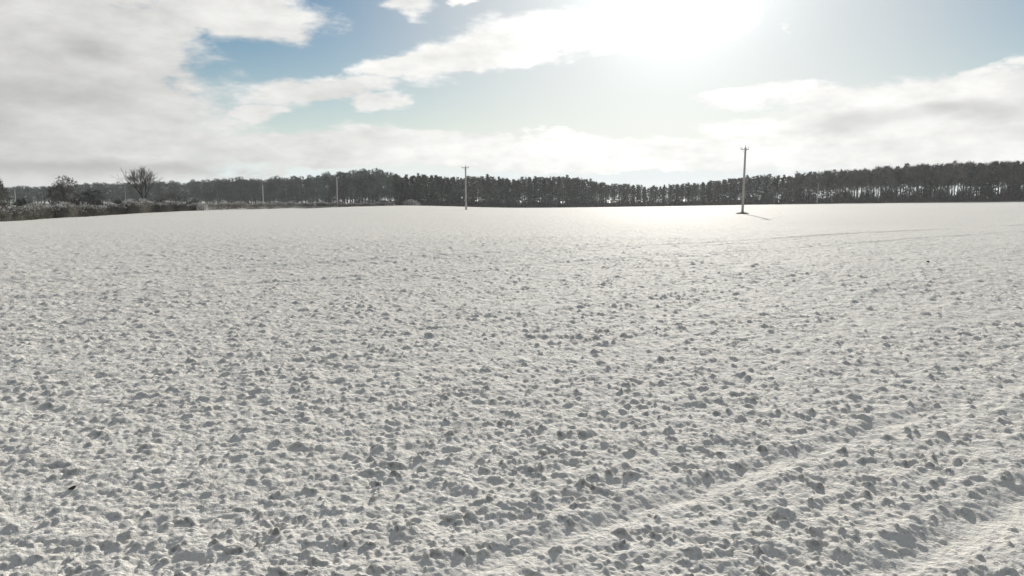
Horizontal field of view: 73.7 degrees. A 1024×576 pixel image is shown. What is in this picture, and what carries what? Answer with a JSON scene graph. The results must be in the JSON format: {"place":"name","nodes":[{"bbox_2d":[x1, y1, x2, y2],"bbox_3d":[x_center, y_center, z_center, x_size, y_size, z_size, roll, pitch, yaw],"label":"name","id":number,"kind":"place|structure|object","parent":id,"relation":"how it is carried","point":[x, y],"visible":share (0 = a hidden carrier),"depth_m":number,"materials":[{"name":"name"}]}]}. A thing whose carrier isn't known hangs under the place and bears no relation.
{"place":"outdoors","nodes":[
{"label":"outdoors","id":0,"kind":"place"},
{"bbox_2d":[0,198,1023,575],"bbox_3d":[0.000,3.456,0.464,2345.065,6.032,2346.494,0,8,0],"label":"snowy field","id":1,"kind":"structure","parent":0,"point":[654,390],"depth_m":7.93,"materials":[{"name":"snow"}]},
{"bbox_2d":[0,179,11,207],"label":"leafy tree","id":2,"kind":"object","parent":1,"relation":"on","point":[3,193],"visible":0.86,"depth_m":87.94,"materials":[{"name":"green plant"}]},
{"bbox_2d":[0,204,12,221],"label":"hedge","id":3,"kind":"object","parent":1,"relation":"on","point":[3,212],"visible":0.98,"depth_m":65.79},
{"bbox_2d":[0,201,83,220],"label":"hedge","id":4,"kind":"object","parent":1,"relation":"on","point":[30,211],"visible":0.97,"depth_m":73.56,"materials":[{"name":"plant"}]},
{"bbox_2d":[45,175,78,204],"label":"leafy tree","id":5,"kind":"object","parent":1,"relation":"on","point":[63,192],"visible":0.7,"depth_m":103.76,"materials":[{"name":"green plant"}]},
{"bbox_2d":[73,188,106,205],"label":"leafy tree","id":6,"kind":"object","parent":1,"relation":"on","point":[89,200],"visible":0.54,"depth_m":116.95,"materials":[{"name":"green plant"}]},
{"bbox_2d":[74,202,112,216],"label":"hedge","id":7,"kind":"object","parent":1,"relation":"on","point":[92,210],"visible":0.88,"depth_m":89.26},
{"bbox_2d":[0,198,196,210],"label":"undergrowth","id":8,"kind":"object","parent":1,"relation":"on","point":[76,203],"visible":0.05,"depth_m":97.03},
{"bbox_2d":[0,197,199,209],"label":"undergrowth","id":9,"kind":"object","parent":1,"relation":"on","point":[18,200],"visible":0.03,"depth_m":109.38,"materials":[{"name":"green plant"}]},
{"bbox_2d":[0,179,208,203],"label":"wood","id":10,"kind":"object","parent":1,"relation":"on","point":[191,189],"visible":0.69,"depth_m":416.42,"materials":[{"name":"bare twigs"},{"name":"bark"}]},
{"bbox_2d":[102,201,129,214],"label":"hedge","id":11,"kind":"object","parent":1,"relation":"on","point":[115,209],"visible":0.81,"depth_m":97.51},
{"bbox_2d":[120,198,153,213],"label":"hedge","id":12,"kind":"object","parent":1,"relation":"on","point":[137,207],"visible":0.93,"depth_m":106.77,"materials":[{"name":"plant"}]},
{"bbox_2d":[108,165,167,199],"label":"bare tree","id":13,"kind":"object","parent":1,"relation":"on","point":[150,175],"visible":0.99,"depth_m":128.26,"materials":[{"name":"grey plant"}]},
{"bbox_2d":[0,197,317,206],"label":"undergrowth","id":14,"kind":"object","parent":1,"relation":"on","point":[283,202],"visible":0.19,"depth_m":382.30,"materials":[{"name":"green plant"}]},
{"bbox_2d":[147,200,186,212],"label":"hedge","id":15,"kind":"object","parent":1,"relation":"on","point":[163,206],"visible":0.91,"depth_m":120.12,"materials":[{"name":"plant"}]},
{"bbox_2d":[156,193,187,205],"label":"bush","id":16,"kind":"object","parent":1,"relation":"on","point":[164,198],"visible":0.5,"depth_m":148.35,"materials":[{"name":"plant"}]},
{"bbox_2d":[182,202,208,210],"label":"hedge","id":17,"kind":"object","parent":1,"relation":"on","point":[191,207],"visible":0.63,"depth_m":131.59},
{"bbox_2d":[195,202,208,210],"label":"frosted bush","id":18,"kind":"object","parent":1,"relation":"on","point":[203,207],"visible":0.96,"depth_m":133.19,"materials":[{"name":"white plant"}]},
{"bbox_2d":[206,201,250,209],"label":"hedge","id":19,"kind":"object","parent":1,"relation":"on","point":[225,205],"visible":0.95,"depth_m":148.68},
{"bbox_2d":[201,175,320,205],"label":"wood","id":20,"kind":"object","parent":1,"relation":"on","point":[274,188],"visible":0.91,"depth_m":395.74,"materials":[{"name":"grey plant"}]},
{"bbox_2d":[245,201,298,208],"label":"hedge","id":21,"kind":"object","parent":1,"relation":"on","point":[280,205],"visible":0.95,"depth_m":171.46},
{"bbox_2d":[294,200,339,208],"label":"hedge","id":22,"kind":"object","parent":1,"relation":"on","point":[312,205],"visible":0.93,"depth_m":192.15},
{"bbox_2d":[315,173,328,202],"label":"leafy tree","id":23,"kind":"object","parent":1,"relation":"on","point":[322,192],"visible":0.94,"depth_m":327.20,"materials":[{"name":"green plant"}]},
{"bbox_2d":[322,171,336,201],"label":"leafy tree","id":24,"kind":"object","parent":1,"relation":"on","point":[329,197],"visible":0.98,"depth_m":327.04,"materials":[{"name":"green plant"}]},
{"bbox_2d":[329,176,342,199],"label":"leafy tree","id":25,"kind":"object","parent":1,"relation":"on","point":[334,181],"visible":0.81,"depth_m":329.39,"materials":[{"name":"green plant"}]},
{"bbox_2d":[338,172,351,202],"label":"leafy tree","id":26,"kind":"object","parent":1,"relation":"on","point":[343,182],"visible":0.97,"depth_m":328.39,"materials":[{"name":"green plant"}]},
{"bbox_2d":[343,173,359,205],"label":"leafy tree","id":27,"kind":"object","parent":1,"relation":"on","point":[351,178],"visible":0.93,"depth_m":328.74,"materials":[{"name":"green plant"}]},
{"bbox_2d":[317,198,398,206],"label":"undergrowth","id":28,"kind":"object","parent":1,"relation":"on","point":[375,200],"visible":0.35,"depth_m":318.43,"materials":[{"name":"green plant"}]},
{"bbox_2d":[352,170,370,200],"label":"leafy tree","id":29,"kind":"object","parent":1,"relation":"on","point":[360,190],"visible":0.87,"depth_m":328.18,"materials":[{"name":"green plant"}]},
{"bbox_2d":[359,169,375,199],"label":"leafy tree","id":30,"kind":"object","parent":1,"relation":"on","point":[367,175],"visible":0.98,"depth_m":327.14,"materials":[{"name":"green plant"}]},
{"bbox_2d":[338,201,396,206],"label":"hedge","id":31,"kind":"object","parent":1,"relation":"on","point":[389,203],"visible":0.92,"depth_m":218.90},
{"bbox_2d":[373,169,389,199],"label":"leafy tree","id":32,"kind":"object","parent":1,"relation":"on","point":[381,184],"visible":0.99,"depth_m":327.90,"materials":[{"name":"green plant"}]},
{"bbox_2d":[384,176,392,198],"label":"leafy tree","id":33,"kind":"object","parent":1,"relation":"on","point":[390,189],"visible":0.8,"depth_m":328.54,"materials":[{"name":"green plant"}]},
{"bbox_2d":[391,175,402,201],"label":"pine tree","id":34,"kind":"object","parent":1,"relation":"on","point":[397,187],"visible":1,"depth_m":241.30,"materials":[{"name":"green plant"}]},
{"bbox_2d":[403,176,410,200],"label":"pine tree","id":35,"kind":"object","parent":1,"relation":"on","point":[406,185],"visible":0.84,"depth_m":248.79,"materials":[{"name":"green plant"}]},
{"bbox_2d":[407,177,416,200],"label":"pine tree","id":36,"kind":"object","parent":1,"relation":"on","point":[411,191],"visible":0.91,"depth_m":252.82,"materials":[{"name":"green plant"}]},
{"bbox_2d":[412,178,422,201],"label":"pine tree","id":37,"kind":"object","parent":1,"relation":"on","point":[418,191],"visible":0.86,"depth_m":256.75,"materials":[{"name":"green plant"}]},
{"bbox_2d":[419,176,428,202],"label":"pine tree","id":38,"kind":"object","parent":1,"relation":"on","point":[424,186],"visible":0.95,"depth_m":263.35,"materials":[{"name":"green plant"}]},
{"bbox_2d":[435,177,443,202],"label":"pine tree","id":39,"kind":"object","parent":1,"relation":"on","point":[438,187],"visible":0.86,"depth_m":273.37,"materials":[{"name":"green plant"}]},
{"bbox_2d":[439,178,448,203],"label":"pine tree","id":40,"kind":"object","parent":1,"relation":"on","point":[445,184],"visible":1,"depth_m":274.05,"materials":[{"name":"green plant"}]},
{"bbox_2d":[449,177,458,201],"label":"pine tree","id":41,"kind":"object","parent":1,"relation":"on","point":[454,191],"visible":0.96,"depth_m":280.91,"materials":[{"name":"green plant"}]},
{"bbox_2d":[456,178,467,202],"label":"pine tree","id":42,"kind":"object","parent":1,"relation":"on","point":[463,193],"visible":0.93,"depth_m":284.89,"materials":[{"name":"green plant"}]},
{"bbox_2d":[462,165,468,209],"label":"power pole","id":43,"kind":"object","parent":1,"relation":"on","point":[465,167],"visible":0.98,"depth_m":142.37,"materials":[{"name":"grey wood"}]},
{"bbox_2d":[464,176,472,204],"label":"pine tree","id":44,"kind":"object","parent":1,"relation":"on","point":[468,191],"visible":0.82,"depth_m":287.19,"materials":[{"name":"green plant"}]},
{"bbox_2d":[471,176,480,203],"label":"pine tree","id":45,"kind":"object","parent":1,"relation":"on","point":[474,189],"visible":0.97,"depth_m":290.08,"materials":[{"name":"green plant"}]},
{"bbox_2d":[485,178,493,203],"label":"pine tree","id":46,"kind":"object","parent":1,"relation":"on","point":[488,188],"visible":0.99,"depth_m":294.22,"materials":[{"name":"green plant"}]},
{"bbox_2d":[505,182,513,207],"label":"pine tree","id":47,"kind":"object","parent":1,"relation":"on","point":[508,187],"visible":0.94,"depth_m":302.56,"materials":[{"name":"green plant"}]},
{"bbox_2d":[509,179,517,203],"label":"pine tree","id":48,"kind":"object","parent":1,"relation":"on","point":[514,194],"visible":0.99,"depth_m":300.81,"materials":[{"name":"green plant"}]},
{"bbox_2d":[518,176,527,203],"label":"pine tree","id":49,"kind":"object","parent":1,"relation":"on","point":[521,178],"visible":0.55,"depth_m":312.28,"materials":[{"name":"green plant"}]},
{"bbox_2d":[520,180,527,203],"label":"pine tree","id":50,"kind":"object","parent":1,"relation":"on","point":[523,190],"visible":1,"depth_m":304.61,"materials":[{"name":"plant"}]},
{"bbox_2d":[530,181,540,201],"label":"pine tree","id":51,"kind":"object","parent":1,"relation":"on","point":[534,187],"visible":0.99,"depth_m":306.13,"materials":[{"name":"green plant"}]},
{"bbox_2d":[536,177,547,205],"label":"pine tree","id":52,"kind":"object","parent":1,"relation":"on","point":[541,179],"visible":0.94,"depth_m":310.03,"materials":[{"name":"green plant"}]},
{"bbox_2d":[542,177,550,203],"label":"pine tree","id":53,"kind":"object","parent":1,"relation":"on","point":[546,185],"visible":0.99,"depth_m":309.99,"materials":[{"name":"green plant"}]},
{"bbox_2d":[547,180,554,201],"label":"pine tree","id":54,"kind":"object","parent":1,"relation":"on","point":[552,189],"visible":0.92,"depth_m":312.50,"materials":[{"name":"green plant"}]},
{"bbox_2d":[555,176,563,204],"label":"pine tree","id":55,"kind":"object","parent":1,"relation":"on","point":[559,187],"visible":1,"depth_m":311.60,"materials":[{"name":"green plant"}]},
{"bbox_2d":[562,178,568,205],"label":"pine tree","id":56,"kind":"object","parent":1,"relation":"on","point":[565,195],"visible":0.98,"depth_m":314.89,"materials":[{"name":"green plant"}]},
{"bbox_2d":[569,177,581,204],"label":"pine tree","id":57,"kind":"object","parent":1,"relation":"on","point":[578,188],"visible":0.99,"depth_m":317.59,"materials":[{"name":"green plant"}]},
{"bbox_2d":[396,200,760,207],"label":"undergrowth","id":58,"kind":"object","parent":1,"relation":"on","point":[501,204],"visible":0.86,"depth_m":309.63,"materials":[{"name":"plant"}]},
{"bbox_2d":[398,194,760,205],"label":"undergrowth","id":59,"kind":"object","parent":1,"relation":"on","point":[587,201],"visible":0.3,"depth_m":323.15,"materials":[{"name":"plant"}]},
{"bbox_2d":[586,179,593,202],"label":"pine tree","id":60,"kind":"object","parent":1,"relation":"on","point":[590,188],"visible":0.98,"depth_m":322.93,"materials":[{"name":"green plant"}]},
{"bbox_2d":[597,184,604,205],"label":"pine tree","id":61,"kind":"object","parent":1,"relation":"on","point":[600,198],"visible":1,"depth_m":322.56,"materials":[{"name":"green plant"}]},
{"bbox_2d":[318,160,1023,204],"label":"wood","id":62,"kind":"object","parent":1,"relation":"on","point":[955,162],"visible":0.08,"depth_m":312.21,"materials":[{"name":"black plant"}]},
{"bbox_2d":[689,183,699,202],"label":"pine tree","id":63,"kind":"object","parent":1,"relation":"on","point":[693,190],"visible":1,"depth_m":323.11,"materials":[{"name":"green plant"}]},
{"bbox_2d":[404,200,1023,207],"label":"undergrowth","id":64,"kind":"object","parent":1,"relation":"on","point":[718,204],"visible":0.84,"depth_m":280.79,"materials":[{"name":"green plant"}]},
{"bbox_2d":[723,178,734,201],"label":"pine tree","id":65,"kind":"object","parent":1,"relation":"on","point":[731,187],"visible":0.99,"depth_m":316.12,"materials":[{"name":"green plant"}]},
{"bbox_2d":[740,145,748,212],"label":"power pole","id":66,"kind":"object","parent":1,"relation":"on","point":[743,189],"visible":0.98,"depth_m":92.76,"materials":[{"name":"grey wood"}]},
{"bbox_2d":[747,176,756,200],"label":"pine tree","id":67,"kind":"object","parent":1,"relation":"on","point":[753,184],"visible":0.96,"depth_m":312.36,"materials":[{"name":"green plant"}]},
{"bbox_2d":[755,177,761,204],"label":"pine tree","id":68,"kind":"object","parent":1,"relation":"on","point":[759,187],"visible":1,"depth_m":308.10,"materials":[{"name":"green plant"}]},
{"bbox_2d":[762,175,771,200],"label":"pine tree","id":69,"kind":"object","parent":1,"relation":"on","point":[766,176],"visible":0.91,"depth_m":308.66,"materials":[{"name":"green plant"}]},
{"bbox_2d":[765,176,776,200],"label":"pine tree","id":70,"kind":"object","parent":1,"relation":"on","point":[770,185],"visible":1,"depth_m":304.90,"materials":[{"name":"plant"}]},
{"bbox_2d":[779,174,786,201],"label":"pine tree","id":71,"kind":"object","parent":1,"relation":"on","point":[784,186],"visible":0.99,"depth_m":300.41,"materials":[{"name":"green plant"}]},
{"bbox_2d":[784,176,793,200],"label":"pine tree","id":72,"kind":"object","parent":1,"relation":"on","point":[788,189],"visible":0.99,"depth_m":301.58,"materials":[{"name":"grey plant"}]},
{"bbox_2d":[789,176,799,200],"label":"pine tree","id":73,"kind":"object","parent":1,"relation":"on","point":[792,183],"visible":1,"depth_m":297.95,"materials":[{"name":"plant"}]},
{"bbox_2d":[795,172,803,200],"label":"pine tree","id":74,"kind":"object","parent":1,"relation":"on","point":[800,178],"visible":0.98,"depth_m":298.21,"materials":[{"name":"plant"}]},
{"bbox_2d":[802,172,815,201],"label":"pine tree","id":75,"kind":"object","parent":1,"relation":"on","point":[808,182],"visible":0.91,"depth_m":295.06,"materials":[{"name":"plant"}]},
{"bbox_2d":[809,173,820,201],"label":"pine tree","id":76,"kind":"object","parent":1,"relation":"on","point":[812,180],"visible":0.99,"depth_m":291.38,"materials":[{"name":"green plant"}]},
{"bbox_2d":[813,173,827,200],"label":"pine tree","id":77,"kind":"object","parent":1,"relation":"on","point":[821,177],"visible":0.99,"depth_m":289.16,"materials":[{"name":"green plant"}]},
{"bbox_2d":[818,172,829,201],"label":"pine tree","id":78,"kind":"object","parent":1,"relation":"on","point":[824,195],"visible":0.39,"depth_m":296.73,"materials":[{"name":"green plant"}]},
{"bbox_2d":[822,170,833,202],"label":"pine tree","id":79,"kind":"object","parent":1,"relation":"on","point":[827,176],"visible":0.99,"depth_m":288.11,"materials":[{"name":"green plant"}]},
{"bbox_2d":[824,173,840,201],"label":"pine tree","id":80,"kind":"object","parent":1,"relation":"on","point":[829,177],"visible":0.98,"depth_m":287.92,"materials":[{"name":"plant"}]},
{"bbox_2d":[833,172,845,200],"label":"pine tree","id":81,"kind":"object","parent":1,"relation":"on","point":[839,179],"visible":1,"depth_m":283.24,"materials":[{"name":"plant"}]},
{"bbox_2d":[849,170,863,202],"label":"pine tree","id":82,"kind":"object","parent":1,"relation":"on","point":[859,181],"visible":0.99,"depth_m":278.33,"materials":[{"name":"plant"}]},
{"bbox_2d":[855,169,869,198],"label":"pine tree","id":83,"kind":"object","parent":1,"relation":"on","point":[864,174],"visible":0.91,"depth_m":278.43,"materials":[{"name":"plant"}]},
{"bbox_2d":[865,170,875,198],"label":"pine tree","id":84,"kind":"object","parent":1,"relation":"on","point":[869,177],"visible":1,"depth_m":273.73,"materials":[{"name":"plant"}]},
{"bbox_2d":[872,167,886,200],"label":"bare tree","id":85,"kind":"object","parent":1,"relation":"on","point":[877,171],"visible":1,"depth_m":272.85,"materials":[{"name":"plant"}]},
{"bbox_2d":[876,165,894,198],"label":"pine tree","id":86,"kind":"object","parent":1,"relation":"on","point":[885,184],"visible":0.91,"depth_m":272.21,"materials":[{"name":"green plant"}]},
{"bbox_2d":[883,166,896,198],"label":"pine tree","id":87,"kind":"object","parent":1,"relation":"on","point":[891,173],"visible":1,"depth_m":269.55,"materials":[{"name":"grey plant"}]},
{"bbox_2d":[760,182,1023,202],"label":"undergrowth","id":88,"kind":"object","parent":1,"relation":"on","point":[928,195],"visible":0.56,"depth_m":273.70,"materials":[{"name":"plant"}]},
{"bbox_2d":[761,196,1023,203],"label":"undergrowth","id":89,"kind":"object","parent":1,"relation":"on","point":[916,200],"visible":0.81,"depth_m":262.87,"materials":[{"name":"plant"}]},
{"bbox_2d":[887,168,899,199],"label":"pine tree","id":90,"kind":"object","parent":1,"relation":"on","point":[895,174],"visible":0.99,"depth_m":268.61,"materials":[{"name":"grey plant"}]},
{"bbox_2d":[896,170,907,200],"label":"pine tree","id":91,"kind":"object","parent":1,"relation":"on","point":[901,178],"visible":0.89,"depth_m":268.41,"materials":[{"name":"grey plant"}]},
{"bbox_2d":[903,167,915,201],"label":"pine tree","id":92,"kind":"object","parent":1,"relation":"on","point":[909,178],"visible":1,"depth_m":263.49,"materials":[{"name":"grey plant"}]},
{"bbox_2d":[913,164,923,197],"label":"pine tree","id":93,"kind":"object","parent":1,"relation":"on","point":[920,169],"visible":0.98,"depth_m":263.10,"materials":[{"name":"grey plant"}]},
{"bbox_2d":[916,164,932,199],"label":"bare tree","id":94,"kind":"object","parent":1,"relation":"on","point":[927,174],"visible":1,"depth_m":260.26,"materials":[{"name":"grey plant"}]},
{"bbox_2d":[927,167,939,197],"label":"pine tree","id":95,"kind":"object","parent":1,"relation":"on","point":[932,174],"visible":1,"depth_m":258.59,"materials":[{"name":"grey plant"}]},
{"bbox_2d":[935,163,946,198],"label":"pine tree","id":96,"kind":"object","parent":1,"relation":"on","point":[940,166],"visible":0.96,"depth_m":258.85,"materials":[{"name":"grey plant"}]},
{"bbox_2d":[938,163,953,198],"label":"bare tree","id":97,"kind":"object","parent":1,"relation":"on","point":[946,167],"visible":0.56,"depth_m":258.80,"materials":[{"name":"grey plant"}]},
{"bbox_2d":[943,164,959,200],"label":"bare tree","id":98,"kind":"object","parent":1,"relation":"on","point":[952,168],"visible":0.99,"depth_m":254.65,"materials":[{"name":"grey plant"}]},
{"bbox_2d":[955,167,968,199],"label":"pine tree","id":99,"kind":"object","parent":1,"relation":"on","point":[964,175],"visible":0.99,"depth_m":252.60,"materials":[{"name":"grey plant"}]},
{"bbox_2d":[965,165,977,198],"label":"pine tree","id":100,"kind":"object","parent":1,"relation":"on","point":[970,178],"visible":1,"depth_m":251.16,"materials":[{"name":"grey plant"}]},
{"bbox_2d":[971,163,983,200],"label":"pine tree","id":101,"kind":"object","parent":1,"relation":"on","point":[977,176],"visible":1,"depth_m":249.70,"materials":[{"name":"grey plant"}]},
{"bbox_2d":[978,166,990,198],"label":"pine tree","id":102,"kind":"object","parent":1,"relation":"on","point":[984,172],"visible":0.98,"depth_m":250.04,"materials":[{"name":"plant"}]},
{"bbox_2d":[986,162,998,198],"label":"pine tree","id":103,"kind":"object","parent":1,"relation":"on","point":[994,165],"visible":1,"depth_m":247.20,"materials":[{"name":"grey plant"}]},
{"bbox_2d":[991,162,1005,199],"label":"bare tree","id":104,"kind":"object","parent":1,"relation":"on","point":[1001,168],"visible":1,"depth_m":246.16,"materials":[{"name":"plant"}]},
{"bbox_2d":[997,163,1012,197],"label":"bare tree","id":105,"kind":"object","parent":1,"relation":"on","point":[1006,168],"visible":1,"depth_m":244.87,"materials":[{"name":"plant"}]},
{"bbox_2d":[1008,164,1019,196],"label":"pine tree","id":106,"kind":"object","parent":1,"relation":"on","point":[1016,167],"visible":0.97,"depth_m":243.46,"materials":[{"name":"plant"}]},
{"bbox_2d":[1011,161,1023,198],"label":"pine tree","id":107,"kind":"object","parent":1,"relation":"on","point":[1018,178],"visible":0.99,"depth_m":241.38,"materials":[{"name":"plant"}]},
{"bbox_2d":[0,0,1023,199],"label":"sky","id":108,"kind":"structure","parent":0,"point":[647,93],"materials":[{"name":"white"}]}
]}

